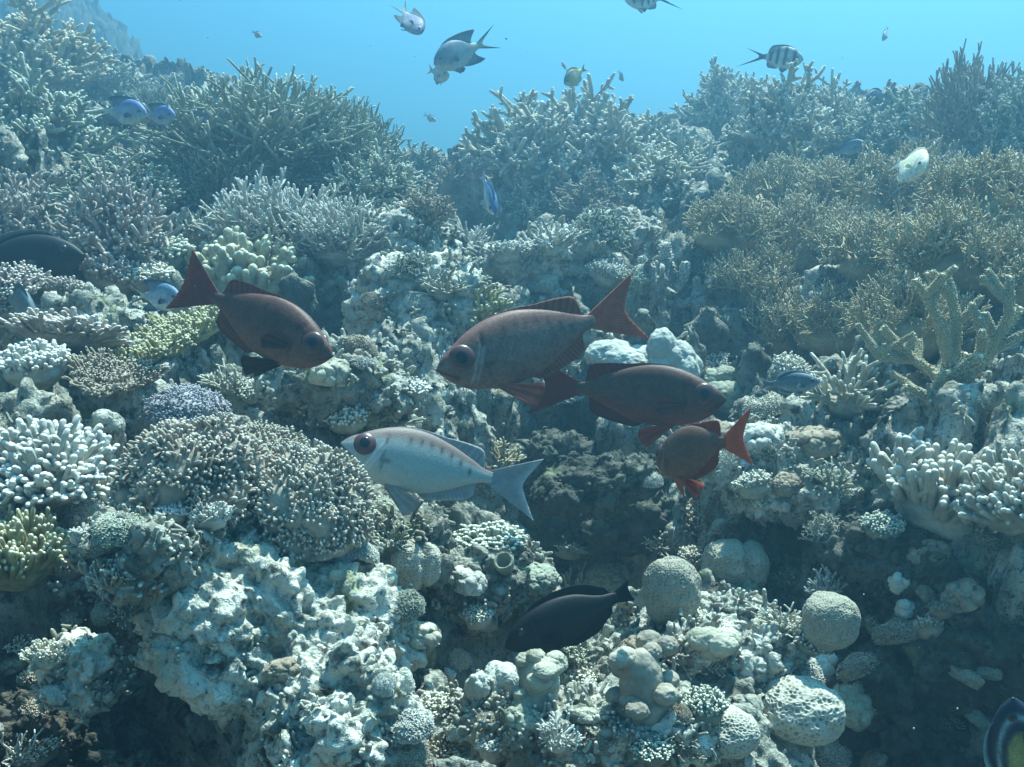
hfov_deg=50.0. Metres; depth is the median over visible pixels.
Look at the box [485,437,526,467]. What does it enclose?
coral tuft
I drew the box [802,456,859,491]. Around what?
coral tuft
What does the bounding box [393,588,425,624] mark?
cauliflower coral
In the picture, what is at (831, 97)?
branching coral
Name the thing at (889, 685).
reef rock
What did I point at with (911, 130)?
branching coral
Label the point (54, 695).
cauliflower coral
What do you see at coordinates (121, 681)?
coral rubble
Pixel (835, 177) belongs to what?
fire coral
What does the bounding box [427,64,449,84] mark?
damselfish
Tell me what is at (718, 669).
coral tuft
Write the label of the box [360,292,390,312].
cauliflower coral
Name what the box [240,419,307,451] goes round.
cauliflower coral
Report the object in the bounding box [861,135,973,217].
fire coral
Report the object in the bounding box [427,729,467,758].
finger coral
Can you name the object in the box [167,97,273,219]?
staghorn coral
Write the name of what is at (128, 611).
coral tuft
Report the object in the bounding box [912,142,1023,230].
fire coral
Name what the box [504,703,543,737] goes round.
lump coral
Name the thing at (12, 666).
lump coral
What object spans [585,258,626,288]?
finger coral
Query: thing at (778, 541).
reef rock
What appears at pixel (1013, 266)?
fire coral
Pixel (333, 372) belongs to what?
lump coral
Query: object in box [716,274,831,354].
fire coral
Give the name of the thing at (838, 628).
brain coral
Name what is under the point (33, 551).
finger coral
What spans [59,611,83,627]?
cauliflower coral
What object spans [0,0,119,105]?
branching coral
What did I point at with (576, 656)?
finger coral
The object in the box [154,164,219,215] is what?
branching coral
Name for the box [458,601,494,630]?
knob coral
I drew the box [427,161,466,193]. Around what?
coral tuft
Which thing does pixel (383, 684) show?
cauliflower coral
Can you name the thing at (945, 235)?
fire coral
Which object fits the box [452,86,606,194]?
branching coral
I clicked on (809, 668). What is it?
cauliflower coral
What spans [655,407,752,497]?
fish
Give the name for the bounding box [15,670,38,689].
knob coral
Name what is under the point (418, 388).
knob coral
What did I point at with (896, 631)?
cauliflower coral
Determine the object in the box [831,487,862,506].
finger coral
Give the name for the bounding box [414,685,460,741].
reef rock
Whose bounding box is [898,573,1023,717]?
reef rock
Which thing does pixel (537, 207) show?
branching coral
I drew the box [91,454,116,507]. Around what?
finger coral
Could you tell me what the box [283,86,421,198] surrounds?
staghorn coral
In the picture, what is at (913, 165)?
butterflyfish
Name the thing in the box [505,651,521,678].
cauliflower coral
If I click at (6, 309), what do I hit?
knob coral
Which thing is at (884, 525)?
knob coral
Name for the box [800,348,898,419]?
coral tuft
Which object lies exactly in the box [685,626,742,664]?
lobed coral
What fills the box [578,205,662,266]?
reef rock
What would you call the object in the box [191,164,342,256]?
staghorn coral
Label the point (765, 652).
reef rock
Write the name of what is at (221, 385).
coral tuft
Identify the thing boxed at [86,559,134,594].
coral tuft
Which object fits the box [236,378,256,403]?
knob coral
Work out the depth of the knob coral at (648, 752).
1.54 m
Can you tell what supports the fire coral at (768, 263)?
on the fire coral at (765, 325)
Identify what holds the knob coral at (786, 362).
on the reef slope
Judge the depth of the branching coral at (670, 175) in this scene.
4.25 m
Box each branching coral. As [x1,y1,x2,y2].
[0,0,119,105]
[0,51,130,165]
[0,168,66,234]
[44,156,183,271]
[45,149,185,220]
[61,47,157,105]
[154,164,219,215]
[324,138,437,209]
[383,251,431,279]
[392,138,446,179]
[394,181,458,229]
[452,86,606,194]
[475,461,494,489]
[479,173,574,224]
[523,72,670,188]
[542,162,626,221]
[553,395,584,407]
[571,203,632,257]
[612,128,737,217]
[625,111,681,144]
[637,242,704,308]
[669,56,764,129]
[712,59,836,165]
[758,442,782,460]
[798,511,844,541]
[801,68,878,154]
[822,96,909,160]
[876,84,939,156]
[968,66,1023,154]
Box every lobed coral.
[464,671,490,700]
[484,660,518,694]
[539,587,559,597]
[584,339,647,364]
[646,327,703,376]
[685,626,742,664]
[700,365,741,416]
[810,653,838,685]
[887,572,909,594]
[894,598,914,618]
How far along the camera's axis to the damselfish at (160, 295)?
2.12 m
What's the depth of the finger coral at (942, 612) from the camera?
1.92 m
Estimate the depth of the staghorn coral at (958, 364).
2.21 m
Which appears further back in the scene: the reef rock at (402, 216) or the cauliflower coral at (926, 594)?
the reef rock at (402, 216)
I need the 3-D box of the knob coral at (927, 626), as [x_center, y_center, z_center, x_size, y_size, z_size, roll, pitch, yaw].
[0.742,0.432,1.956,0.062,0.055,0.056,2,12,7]
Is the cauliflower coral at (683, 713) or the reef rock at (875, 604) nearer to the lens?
the cauliflower coral at (683, 713)
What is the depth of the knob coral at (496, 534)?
1.95 m
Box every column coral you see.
[511,649,567,712]
[605,630,679,725]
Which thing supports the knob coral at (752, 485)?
on the reef rock at (811, 495)
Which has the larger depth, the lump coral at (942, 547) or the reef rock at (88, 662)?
the lump coral at (942, 547)
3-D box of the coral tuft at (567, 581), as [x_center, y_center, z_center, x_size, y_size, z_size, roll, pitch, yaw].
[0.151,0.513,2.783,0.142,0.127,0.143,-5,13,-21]
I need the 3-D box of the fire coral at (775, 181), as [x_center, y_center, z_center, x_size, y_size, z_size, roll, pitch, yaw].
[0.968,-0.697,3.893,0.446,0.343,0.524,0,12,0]
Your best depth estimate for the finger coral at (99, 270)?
2.92 m
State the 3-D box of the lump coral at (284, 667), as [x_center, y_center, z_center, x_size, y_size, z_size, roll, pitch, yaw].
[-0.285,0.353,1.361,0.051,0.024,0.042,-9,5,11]
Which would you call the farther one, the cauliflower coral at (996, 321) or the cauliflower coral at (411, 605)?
the cauliflower coral at (996, 321)
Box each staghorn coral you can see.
[84,56,402,197]
[110,76,194,129]
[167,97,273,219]
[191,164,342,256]
[195,219,223,251]
[275,192,388,267]
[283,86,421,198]
[855,264,1023,400]
[908,38,1021,149]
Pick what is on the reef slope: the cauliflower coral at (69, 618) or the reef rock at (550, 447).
the reef rock at (550, 447)
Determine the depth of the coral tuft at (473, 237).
3.85 m
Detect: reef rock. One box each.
[0,684,102,766]
[35,627,123,718]
[40,575,101,620]
[65,506,225,605]
[128,508,427,736]
[250,638,425,766]
[252,334,418,428]
[321,200,462,280]
[341,248,495,344]
[372,496,455,591]
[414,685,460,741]
[422,528,540,639]
[442,689,506,766]
[464,240,602,301]
[500,694,592,766]
[513,426,596,487]
[518,501,589,567]
[519,604,628,689]
[528,448,668,519]
[532,223,601,269]
[574,489,695,559]
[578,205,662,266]
[587,686,721,766]
[620,590,810,688]
[699,416,872,529]
[725,516,823,575]
[812,503,966,599]
[815,570,897,641]
[826,638,942,736]
[839,726,891,766]
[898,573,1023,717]
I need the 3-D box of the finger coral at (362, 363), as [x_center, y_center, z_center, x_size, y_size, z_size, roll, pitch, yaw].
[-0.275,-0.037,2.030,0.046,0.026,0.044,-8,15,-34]
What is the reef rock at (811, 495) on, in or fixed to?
on the reef rock at (778, 541)
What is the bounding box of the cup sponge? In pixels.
[493,552,513,575]
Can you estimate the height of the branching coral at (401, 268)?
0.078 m
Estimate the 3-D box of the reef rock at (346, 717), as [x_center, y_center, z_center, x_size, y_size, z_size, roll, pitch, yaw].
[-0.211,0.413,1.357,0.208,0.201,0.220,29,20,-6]
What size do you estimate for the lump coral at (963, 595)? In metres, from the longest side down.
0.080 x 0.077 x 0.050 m
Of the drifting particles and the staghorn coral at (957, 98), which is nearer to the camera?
the drifting particles
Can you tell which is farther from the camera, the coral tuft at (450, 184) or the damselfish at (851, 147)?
the coral tuft at (450, 184)
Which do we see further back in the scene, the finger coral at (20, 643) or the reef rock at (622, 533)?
the reef rock at (622, 533)
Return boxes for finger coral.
[0,260,51,299]
[0,307,132,354]
[0,414,120,512]
[0,504,69,591]
[2,633,37,654]
[18,638,71,670]
[18,698,47,717]
[38,273,95,295]
[79,251,141,293]
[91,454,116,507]
[187,501,235,531]
[349,356,376,370]
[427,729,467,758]
[484,240,541,263]
[561,643,590,666]
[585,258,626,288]
[615,266,652,287]
[681,498,704,535]
[707,351,729,368]
[785,390,809,397]
[787,616,834,655]
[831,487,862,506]
[865,615,879,635]
[866,426,997,539]
[929,602,951,619]
[948,449,1023,535]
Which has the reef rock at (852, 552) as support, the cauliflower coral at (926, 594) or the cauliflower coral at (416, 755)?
the cauliflower coral at (926, 594)
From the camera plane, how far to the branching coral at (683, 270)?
3.28 m
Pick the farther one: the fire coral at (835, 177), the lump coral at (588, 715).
the fire coral at (835, 177)
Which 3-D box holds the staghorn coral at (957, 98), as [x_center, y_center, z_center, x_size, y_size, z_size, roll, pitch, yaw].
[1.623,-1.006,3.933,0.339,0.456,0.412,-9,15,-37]
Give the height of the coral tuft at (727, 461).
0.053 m
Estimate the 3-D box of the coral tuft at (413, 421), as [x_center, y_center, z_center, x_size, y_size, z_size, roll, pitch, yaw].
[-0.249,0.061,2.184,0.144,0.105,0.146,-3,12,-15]
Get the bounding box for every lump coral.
[0,654,25,675]
[262,657,299,681]
[307,357,349,387]
[409,622,441,649]
[448,565,487,595]
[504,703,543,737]
[575,706,599,723]
[619,634,661,659]
[715,419,733,436]
[743,421,784,454]
[791,425,845,458]
[832,680,873,731]
[906,539,954,565]
[940,578,985,612]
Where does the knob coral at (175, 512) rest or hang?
on the reef rock at (144, 552)
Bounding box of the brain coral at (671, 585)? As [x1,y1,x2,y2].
[642,555,701,625]
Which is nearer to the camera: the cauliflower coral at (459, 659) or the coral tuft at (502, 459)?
the cauliflower coral at (459, 659)
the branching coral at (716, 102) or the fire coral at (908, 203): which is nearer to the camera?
the fire coral at (908, 203)
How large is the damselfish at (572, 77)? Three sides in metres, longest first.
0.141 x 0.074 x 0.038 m
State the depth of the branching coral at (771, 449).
2.25 m
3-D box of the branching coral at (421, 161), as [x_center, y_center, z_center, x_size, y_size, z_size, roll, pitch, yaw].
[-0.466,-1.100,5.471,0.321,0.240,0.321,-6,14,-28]
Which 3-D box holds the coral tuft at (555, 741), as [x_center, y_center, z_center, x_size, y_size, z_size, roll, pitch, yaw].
[0.061,0.473,1.491,0.057,0.056,0.073,-8,14,-32]
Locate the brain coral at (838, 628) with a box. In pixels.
[801,591,860,651]
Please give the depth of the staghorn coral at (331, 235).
3.15 m
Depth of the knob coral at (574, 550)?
2.74 m
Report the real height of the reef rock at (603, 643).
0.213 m
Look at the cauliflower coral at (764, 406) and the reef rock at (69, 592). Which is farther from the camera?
the cauliflower coral at (764, 406)
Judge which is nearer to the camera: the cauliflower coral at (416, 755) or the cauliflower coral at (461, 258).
the cauliflower coral at (416, 755)
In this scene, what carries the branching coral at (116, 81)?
on the reef slope
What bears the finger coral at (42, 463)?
on the reef slope
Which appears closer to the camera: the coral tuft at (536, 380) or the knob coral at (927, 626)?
the knob coral at (927, 626)
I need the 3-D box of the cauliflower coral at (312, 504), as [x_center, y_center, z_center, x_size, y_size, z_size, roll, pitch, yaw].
[-0.291,0.158,1.552,0.204,0.157,0.213,-5,13,-22]
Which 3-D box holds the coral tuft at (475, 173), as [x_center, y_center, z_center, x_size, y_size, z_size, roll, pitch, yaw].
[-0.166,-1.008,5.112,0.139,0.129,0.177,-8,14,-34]
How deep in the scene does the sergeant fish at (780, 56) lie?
4.33 m
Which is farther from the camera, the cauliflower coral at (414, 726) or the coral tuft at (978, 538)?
the coral tuft at (978, 538)
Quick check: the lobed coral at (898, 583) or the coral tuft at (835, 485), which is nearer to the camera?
the lobed coral at (898, 583)
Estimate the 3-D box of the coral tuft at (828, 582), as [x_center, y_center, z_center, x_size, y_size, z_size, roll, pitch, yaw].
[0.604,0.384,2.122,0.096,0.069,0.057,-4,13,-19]
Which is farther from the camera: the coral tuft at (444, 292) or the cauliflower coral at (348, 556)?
the coral tuft at (444, 292)
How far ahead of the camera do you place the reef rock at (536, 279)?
3.30 m
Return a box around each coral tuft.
[0,728,42,766]
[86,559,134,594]
[105,603,141,628]
[172,205,215,243]
[184,494,212,514]
[197,358,251,394]
[357,408,425,432]
[374,519,421,553]
[410,264,473,300]
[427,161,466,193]
[458,219,500,245]
[463,153,494,180]
[466,280,512,324]
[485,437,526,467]
[528,217,588,256]
[533,370,567,386]
[537,711,585,753]
[557,561,586,588]
[641,531,677,556]
[662,622,707,679]
[666,421,700,434]
[669,728,706,764]
[708,659,729,677]
[718,449,742,468]
[751,602,800,637]
[755,680,769,695]
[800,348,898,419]
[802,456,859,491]
[804,564,847,593]
[941,713,965,728]
[970,522,1003,549]
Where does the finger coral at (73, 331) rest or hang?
on the reef slope
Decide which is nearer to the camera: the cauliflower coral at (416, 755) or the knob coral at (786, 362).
the cauliflower coral at (416, 755)
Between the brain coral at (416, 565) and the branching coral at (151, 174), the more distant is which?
the branching coral at (151, 174)
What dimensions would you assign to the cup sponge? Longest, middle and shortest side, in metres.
0.036 x 0.036 x 0.035 m
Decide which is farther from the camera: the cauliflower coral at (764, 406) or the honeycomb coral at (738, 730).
the cauliflower coral at (764, 406)
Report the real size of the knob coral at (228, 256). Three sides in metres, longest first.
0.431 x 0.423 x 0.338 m
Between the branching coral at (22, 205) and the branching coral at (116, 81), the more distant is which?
the branching coral at (116, 81)
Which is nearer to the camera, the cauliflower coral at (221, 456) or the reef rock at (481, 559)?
the cauliflower coral at (221, 456)
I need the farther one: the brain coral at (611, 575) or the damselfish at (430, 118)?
the damselfish at (430, 118)
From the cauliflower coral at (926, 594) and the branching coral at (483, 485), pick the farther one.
the branching coral at (483, 485)
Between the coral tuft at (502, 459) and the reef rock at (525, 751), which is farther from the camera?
the coral tuft at (502, 459)
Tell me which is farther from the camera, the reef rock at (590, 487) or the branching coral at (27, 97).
the branching coral at (27, 97)
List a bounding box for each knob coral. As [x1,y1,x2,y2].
[0,300,14,324]
[0,338,71,389]
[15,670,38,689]
[17,735,62,766]
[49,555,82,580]
[68,526,88,544]
[126,260,174,293]
[140,232,195,269]
[154,504,186,523]
[184,226,337,295]
[197,229,217,254]
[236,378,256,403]
[323,401,370,433]
[403,377,432,400]
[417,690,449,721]
[453,520,527,553]
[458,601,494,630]
[474,736,506,763]
[553,541,587,559]
[560,664,601,686]
[628,733,676,766]
[677,545,702,572]
[682,684,729,725]
[691,607,710,625]
[731,469,772,499]
[773,351,811,372]
[858,509,906,539]
[913,612,944,640]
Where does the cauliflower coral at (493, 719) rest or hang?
on the reef rock at (453, 732)
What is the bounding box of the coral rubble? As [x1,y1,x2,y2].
[5,65,1023,766]
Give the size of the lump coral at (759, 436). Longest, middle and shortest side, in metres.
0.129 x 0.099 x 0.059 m
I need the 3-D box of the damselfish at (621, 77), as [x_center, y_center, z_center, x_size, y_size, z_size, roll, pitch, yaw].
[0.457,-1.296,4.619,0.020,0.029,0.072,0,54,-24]
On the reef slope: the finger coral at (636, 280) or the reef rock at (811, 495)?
the finger coral at (636, 280)
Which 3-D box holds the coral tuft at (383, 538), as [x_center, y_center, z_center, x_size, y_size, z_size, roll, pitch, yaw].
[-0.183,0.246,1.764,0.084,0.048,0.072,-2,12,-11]
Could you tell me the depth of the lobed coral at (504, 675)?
1.63 m
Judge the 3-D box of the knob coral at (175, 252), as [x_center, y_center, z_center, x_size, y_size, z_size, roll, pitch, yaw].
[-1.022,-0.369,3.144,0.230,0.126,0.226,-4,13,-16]
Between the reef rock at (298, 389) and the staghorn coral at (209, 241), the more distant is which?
the staghorn coral at (209, 241)
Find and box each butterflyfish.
[890,147,928,185]
[983,697,1023,766]
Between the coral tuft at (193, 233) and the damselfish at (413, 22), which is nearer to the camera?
the coral tuft at (193, 233)
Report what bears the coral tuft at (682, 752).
on the reef rock at (667, 724)
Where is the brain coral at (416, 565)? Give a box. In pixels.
[389,536,441,590]
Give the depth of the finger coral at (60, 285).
2.65 m
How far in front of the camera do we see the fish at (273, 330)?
1.71 m
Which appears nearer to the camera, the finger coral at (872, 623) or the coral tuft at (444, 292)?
the finger coral at (872, 623)
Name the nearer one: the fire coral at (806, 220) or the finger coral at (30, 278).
the finger coral at (30, 278)
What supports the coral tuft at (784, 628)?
on the reef rock at (765, 652)
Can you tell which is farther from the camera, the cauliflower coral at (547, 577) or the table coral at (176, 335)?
the table coral at (176, 335)
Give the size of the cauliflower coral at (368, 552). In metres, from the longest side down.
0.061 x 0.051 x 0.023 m
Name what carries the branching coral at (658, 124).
on the reef slope
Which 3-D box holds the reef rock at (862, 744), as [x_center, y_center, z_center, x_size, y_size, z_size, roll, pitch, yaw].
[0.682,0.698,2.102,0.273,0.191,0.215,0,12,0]
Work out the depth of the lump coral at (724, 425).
2.36 m
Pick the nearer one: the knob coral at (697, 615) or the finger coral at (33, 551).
the finger coral at (33, 551)
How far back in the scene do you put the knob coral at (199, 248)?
3.46 m
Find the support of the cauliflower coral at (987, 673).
on the reef rock at (985, 634)
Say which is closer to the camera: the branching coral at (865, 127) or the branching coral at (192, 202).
the branching coral at (192, 202)
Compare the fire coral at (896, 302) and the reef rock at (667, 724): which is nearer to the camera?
the reef rock at (667, 724)
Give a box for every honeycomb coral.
[715,705,760,758]
[762,675,845,746]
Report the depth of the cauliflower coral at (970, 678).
1.89 m
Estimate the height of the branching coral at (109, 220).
0.334 m
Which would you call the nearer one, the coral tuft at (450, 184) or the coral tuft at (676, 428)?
the coral tuft at (676, 428)
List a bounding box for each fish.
[0,229,84,277]
[165,249,332,376]
[172,108,218,131]
[340,427,542,519]
[436,274,649,405]
[527,363,726,447]
[625,0,680,12]
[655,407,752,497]
[739,44,803,72]
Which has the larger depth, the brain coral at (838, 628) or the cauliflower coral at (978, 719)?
the cauliflower coral at (978, 719)
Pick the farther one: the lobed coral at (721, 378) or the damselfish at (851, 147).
the damselfish at (851, 147)
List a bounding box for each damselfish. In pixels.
[5,283,35,336]
[93,95,146,129]
[127,279,178,314]
[145,103,175,128]
[252,31,261,37]
[390,0,424,34]
[424,113,435,121]
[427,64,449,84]
[434,27,498,72]
[479,169,497,214]
[564,63,587,86]
[618,71,623,80]
[757,370,819,396]
[831,138,865,157]
[866,88,889,105]
[882,28,887,40]
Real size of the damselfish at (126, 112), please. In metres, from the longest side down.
0.231 x 0.102 x 0.052 m
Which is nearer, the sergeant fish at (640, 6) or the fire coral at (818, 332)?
the fire coral at (818, 332)
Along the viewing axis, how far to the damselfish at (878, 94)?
4.42 m
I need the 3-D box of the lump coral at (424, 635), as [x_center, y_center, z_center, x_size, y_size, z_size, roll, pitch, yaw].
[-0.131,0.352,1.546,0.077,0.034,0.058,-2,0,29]
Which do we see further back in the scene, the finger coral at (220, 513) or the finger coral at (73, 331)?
the finger coral at (73, 331)
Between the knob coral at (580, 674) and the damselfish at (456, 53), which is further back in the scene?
the damselfish at (456, 53)
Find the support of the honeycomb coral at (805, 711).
on the reef slope
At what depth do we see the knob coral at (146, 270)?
2.95 m
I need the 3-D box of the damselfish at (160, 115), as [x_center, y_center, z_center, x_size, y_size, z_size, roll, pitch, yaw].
[-1.154,-0.865,3.546,0.189,0.083,0.043,10,5,30]
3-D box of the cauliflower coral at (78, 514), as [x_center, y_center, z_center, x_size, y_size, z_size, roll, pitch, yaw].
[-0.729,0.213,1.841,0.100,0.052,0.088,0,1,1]
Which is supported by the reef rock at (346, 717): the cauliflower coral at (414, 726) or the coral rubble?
the cauliflower coral at (414, 726)
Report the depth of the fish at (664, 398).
1.94 m
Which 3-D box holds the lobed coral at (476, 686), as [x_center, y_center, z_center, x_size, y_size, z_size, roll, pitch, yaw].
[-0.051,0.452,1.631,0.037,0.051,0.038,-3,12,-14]
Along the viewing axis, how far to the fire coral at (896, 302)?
2.45 m
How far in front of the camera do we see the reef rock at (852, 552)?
2.03 m
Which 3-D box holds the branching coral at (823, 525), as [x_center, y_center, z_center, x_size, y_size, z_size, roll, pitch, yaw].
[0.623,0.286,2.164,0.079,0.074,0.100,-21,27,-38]
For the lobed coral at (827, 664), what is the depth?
2.04 m
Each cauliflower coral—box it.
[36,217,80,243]
[39,684,66,704]
[57,497,105,526]
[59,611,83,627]
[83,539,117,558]
[90,601,112,626]
[91,510,143,548]
[106,411,270,531]
[137,383,232,425]
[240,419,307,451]
[249,439,375,561]
[325,547,360,563]
[339,334,377,357]
[355,542,379,563]
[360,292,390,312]
[370,497,398,516]
[371,671,397,697]
[380,343,396,357]
[388,705,434,744]
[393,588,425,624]
[393,741,432,766]
[440,252,466,262]
[448,647,472,671]
[477,709,497,731]
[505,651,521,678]
[525,563,562,594]
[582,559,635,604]
[582,731,611,762]
[598,704,612,717]
[643,471,663,487]
[672,703,691,724]
[742,391,784,418]
[772,472,801,496]
[792,659,825,683]
[814,738,851,766]
[835,652,879,682]
[859,748,887,766]
[861,415,877,433]
[871,616,918,645]
[914,584,937,603]
[948,665,984,689]
[964,710,989,729]
[976,665,1001,680]
[987,319,999,340]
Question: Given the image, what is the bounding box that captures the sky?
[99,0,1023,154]
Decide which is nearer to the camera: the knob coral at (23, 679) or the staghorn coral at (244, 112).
the knob coral at (23, 679)
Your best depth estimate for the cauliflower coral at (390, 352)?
2.14 m
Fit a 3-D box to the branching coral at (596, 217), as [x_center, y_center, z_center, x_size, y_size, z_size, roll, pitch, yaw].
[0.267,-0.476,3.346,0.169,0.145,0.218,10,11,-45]
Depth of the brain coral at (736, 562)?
2.20 m
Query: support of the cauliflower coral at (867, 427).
on the reef slope
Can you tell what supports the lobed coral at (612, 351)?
on the reef slope
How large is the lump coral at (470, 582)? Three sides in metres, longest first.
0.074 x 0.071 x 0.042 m
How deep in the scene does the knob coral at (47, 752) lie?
1.52 m
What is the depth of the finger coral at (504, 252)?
3.28 m
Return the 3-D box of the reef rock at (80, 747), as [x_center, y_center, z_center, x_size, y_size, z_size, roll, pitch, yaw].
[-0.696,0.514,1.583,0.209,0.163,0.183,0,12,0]
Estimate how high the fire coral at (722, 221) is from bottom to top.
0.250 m
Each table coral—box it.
[61,346,170,398]
[106,304,219,364]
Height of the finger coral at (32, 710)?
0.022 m
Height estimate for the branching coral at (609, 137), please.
0.583 m
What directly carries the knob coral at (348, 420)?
on the reef rock at (298, 389)
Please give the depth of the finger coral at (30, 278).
2.61 m
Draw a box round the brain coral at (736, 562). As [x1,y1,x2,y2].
[701,539,769,587]
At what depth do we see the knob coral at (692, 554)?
2.48 m
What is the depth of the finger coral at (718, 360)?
3.07 m
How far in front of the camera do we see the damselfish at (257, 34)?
5.01 m
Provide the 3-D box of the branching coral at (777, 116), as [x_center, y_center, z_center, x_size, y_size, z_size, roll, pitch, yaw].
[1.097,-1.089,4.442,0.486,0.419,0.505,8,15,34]
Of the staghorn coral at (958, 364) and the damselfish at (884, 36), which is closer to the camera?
the staghorn coral at (958, 364)
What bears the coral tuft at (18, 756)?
on the reef rock at (80, 747)
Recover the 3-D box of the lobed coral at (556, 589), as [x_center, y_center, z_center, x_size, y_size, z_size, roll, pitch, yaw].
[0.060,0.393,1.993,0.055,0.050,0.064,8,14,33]
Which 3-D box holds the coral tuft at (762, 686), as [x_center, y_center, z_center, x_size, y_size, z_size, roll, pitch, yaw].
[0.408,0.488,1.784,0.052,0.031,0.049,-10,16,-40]
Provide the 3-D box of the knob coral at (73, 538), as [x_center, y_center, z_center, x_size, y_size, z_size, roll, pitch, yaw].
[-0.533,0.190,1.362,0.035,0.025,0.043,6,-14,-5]
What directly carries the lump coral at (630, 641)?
on the reef slope
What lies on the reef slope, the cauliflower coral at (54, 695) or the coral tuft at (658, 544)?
the coral tuft at (658, 544)
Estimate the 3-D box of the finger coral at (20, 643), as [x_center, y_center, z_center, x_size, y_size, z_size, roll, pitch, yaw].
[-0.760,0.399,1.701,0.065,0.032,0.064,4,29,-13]
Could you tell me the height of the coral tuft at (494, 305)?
0.137 m
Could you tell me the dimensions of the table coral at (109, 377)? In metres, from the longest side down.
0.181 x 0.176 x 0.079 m
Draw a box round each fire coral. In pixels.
[682,177,787,255]
[695,236,810,312]
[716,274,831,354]
[724,138,822,222]
[755,276,874,357]
[757,183,874,277]
[789,143,920,218]
[814,196,921,288]
[831,264,991,362]
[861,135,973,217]
[869,190,1023,295]
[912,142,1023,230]
[970,219,1023,307]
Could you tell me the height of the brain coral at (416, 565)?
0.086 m
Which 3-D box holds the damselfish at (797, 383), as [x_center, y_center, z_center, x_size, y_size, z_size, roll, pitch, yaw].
[0.540,0.000,2.145,0.123,0.053,0.034,-2,-1,25]
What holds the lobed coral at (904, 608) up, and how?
on the cauliflower coral at (896, 631)
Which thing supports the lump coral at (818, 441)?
on the reef rock at (811, 495)
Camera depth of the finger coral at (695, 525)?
2.62 m
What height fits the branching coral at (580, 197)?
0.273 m
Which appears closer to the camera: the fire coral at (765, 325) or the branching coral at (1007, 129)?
the fire coral at (765, 325)
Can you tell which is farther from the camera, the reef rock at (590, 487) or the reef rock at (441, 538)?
the reef rock at (590, 487)
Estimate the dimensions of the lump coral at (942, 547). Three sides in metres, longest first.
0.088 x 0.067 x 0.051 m
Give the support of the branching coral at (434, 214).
on the reef rock at (402, 216)
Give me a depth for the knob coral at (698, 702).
1.58 m
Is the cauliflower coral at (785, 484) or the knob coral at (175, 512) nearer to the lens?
the knob coral at (175, 512)
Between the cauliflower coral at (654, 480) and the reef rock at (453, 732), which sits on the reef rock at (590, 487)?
the cauliflower coral at (654, 480)
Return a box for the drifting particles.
[2,4,1012,757]
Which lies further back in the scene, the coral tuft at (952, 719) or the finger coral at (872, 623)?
the finger coral at (872, 623)
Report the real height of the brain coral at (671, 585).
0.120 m
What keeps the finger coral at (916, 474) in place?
on the reef slope
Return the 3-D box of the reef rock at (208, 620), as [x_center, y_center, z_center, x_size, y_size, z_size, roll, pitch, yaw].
[-0.339,0.291,1.519,0.477,0.228,0.396,34,30,0]
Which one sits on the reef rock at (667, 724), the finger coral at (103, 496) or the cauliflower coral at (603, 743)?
the cauliflower coral at (603, 743)
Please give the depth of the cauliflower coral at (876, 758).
2.00 m
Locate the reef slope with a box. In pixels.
[0,0,1023,766]
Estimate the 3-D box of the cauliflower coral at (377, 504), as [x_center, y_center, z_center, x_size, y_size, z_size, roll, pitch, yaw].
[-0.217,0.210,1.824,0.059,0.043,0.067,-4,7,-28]
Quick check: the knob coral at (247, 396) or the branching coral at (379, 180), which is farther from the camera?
the branching coral at (379, 180)
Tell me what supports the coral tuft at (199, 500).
on the reef rock at (144, 552)
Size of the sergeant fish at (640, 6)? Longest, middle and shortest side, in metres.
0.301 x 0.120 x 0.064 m
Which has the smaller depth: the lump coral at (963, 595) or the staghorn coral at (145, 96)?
the lump coral at (963, 595)
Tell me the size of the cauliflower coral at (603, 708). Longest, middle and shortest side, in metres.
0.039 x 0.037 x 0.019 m
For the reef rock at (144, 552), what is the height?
0.134 m
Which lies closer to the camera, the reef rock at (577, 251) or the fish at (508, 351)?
the fish at (508, 351)
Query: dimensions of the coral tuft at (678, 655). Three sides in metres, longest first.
0.104 x 0.092 x 0.066 m
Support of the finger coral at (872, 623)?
on the reef rock at (875, 604)
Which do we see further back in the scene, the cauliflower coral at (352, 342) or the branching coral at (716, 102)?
the branching coral at (716, 102)
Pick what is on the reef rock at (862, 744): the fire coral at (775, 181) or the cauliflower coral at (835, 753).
the cauliflower coral at (835, 753)

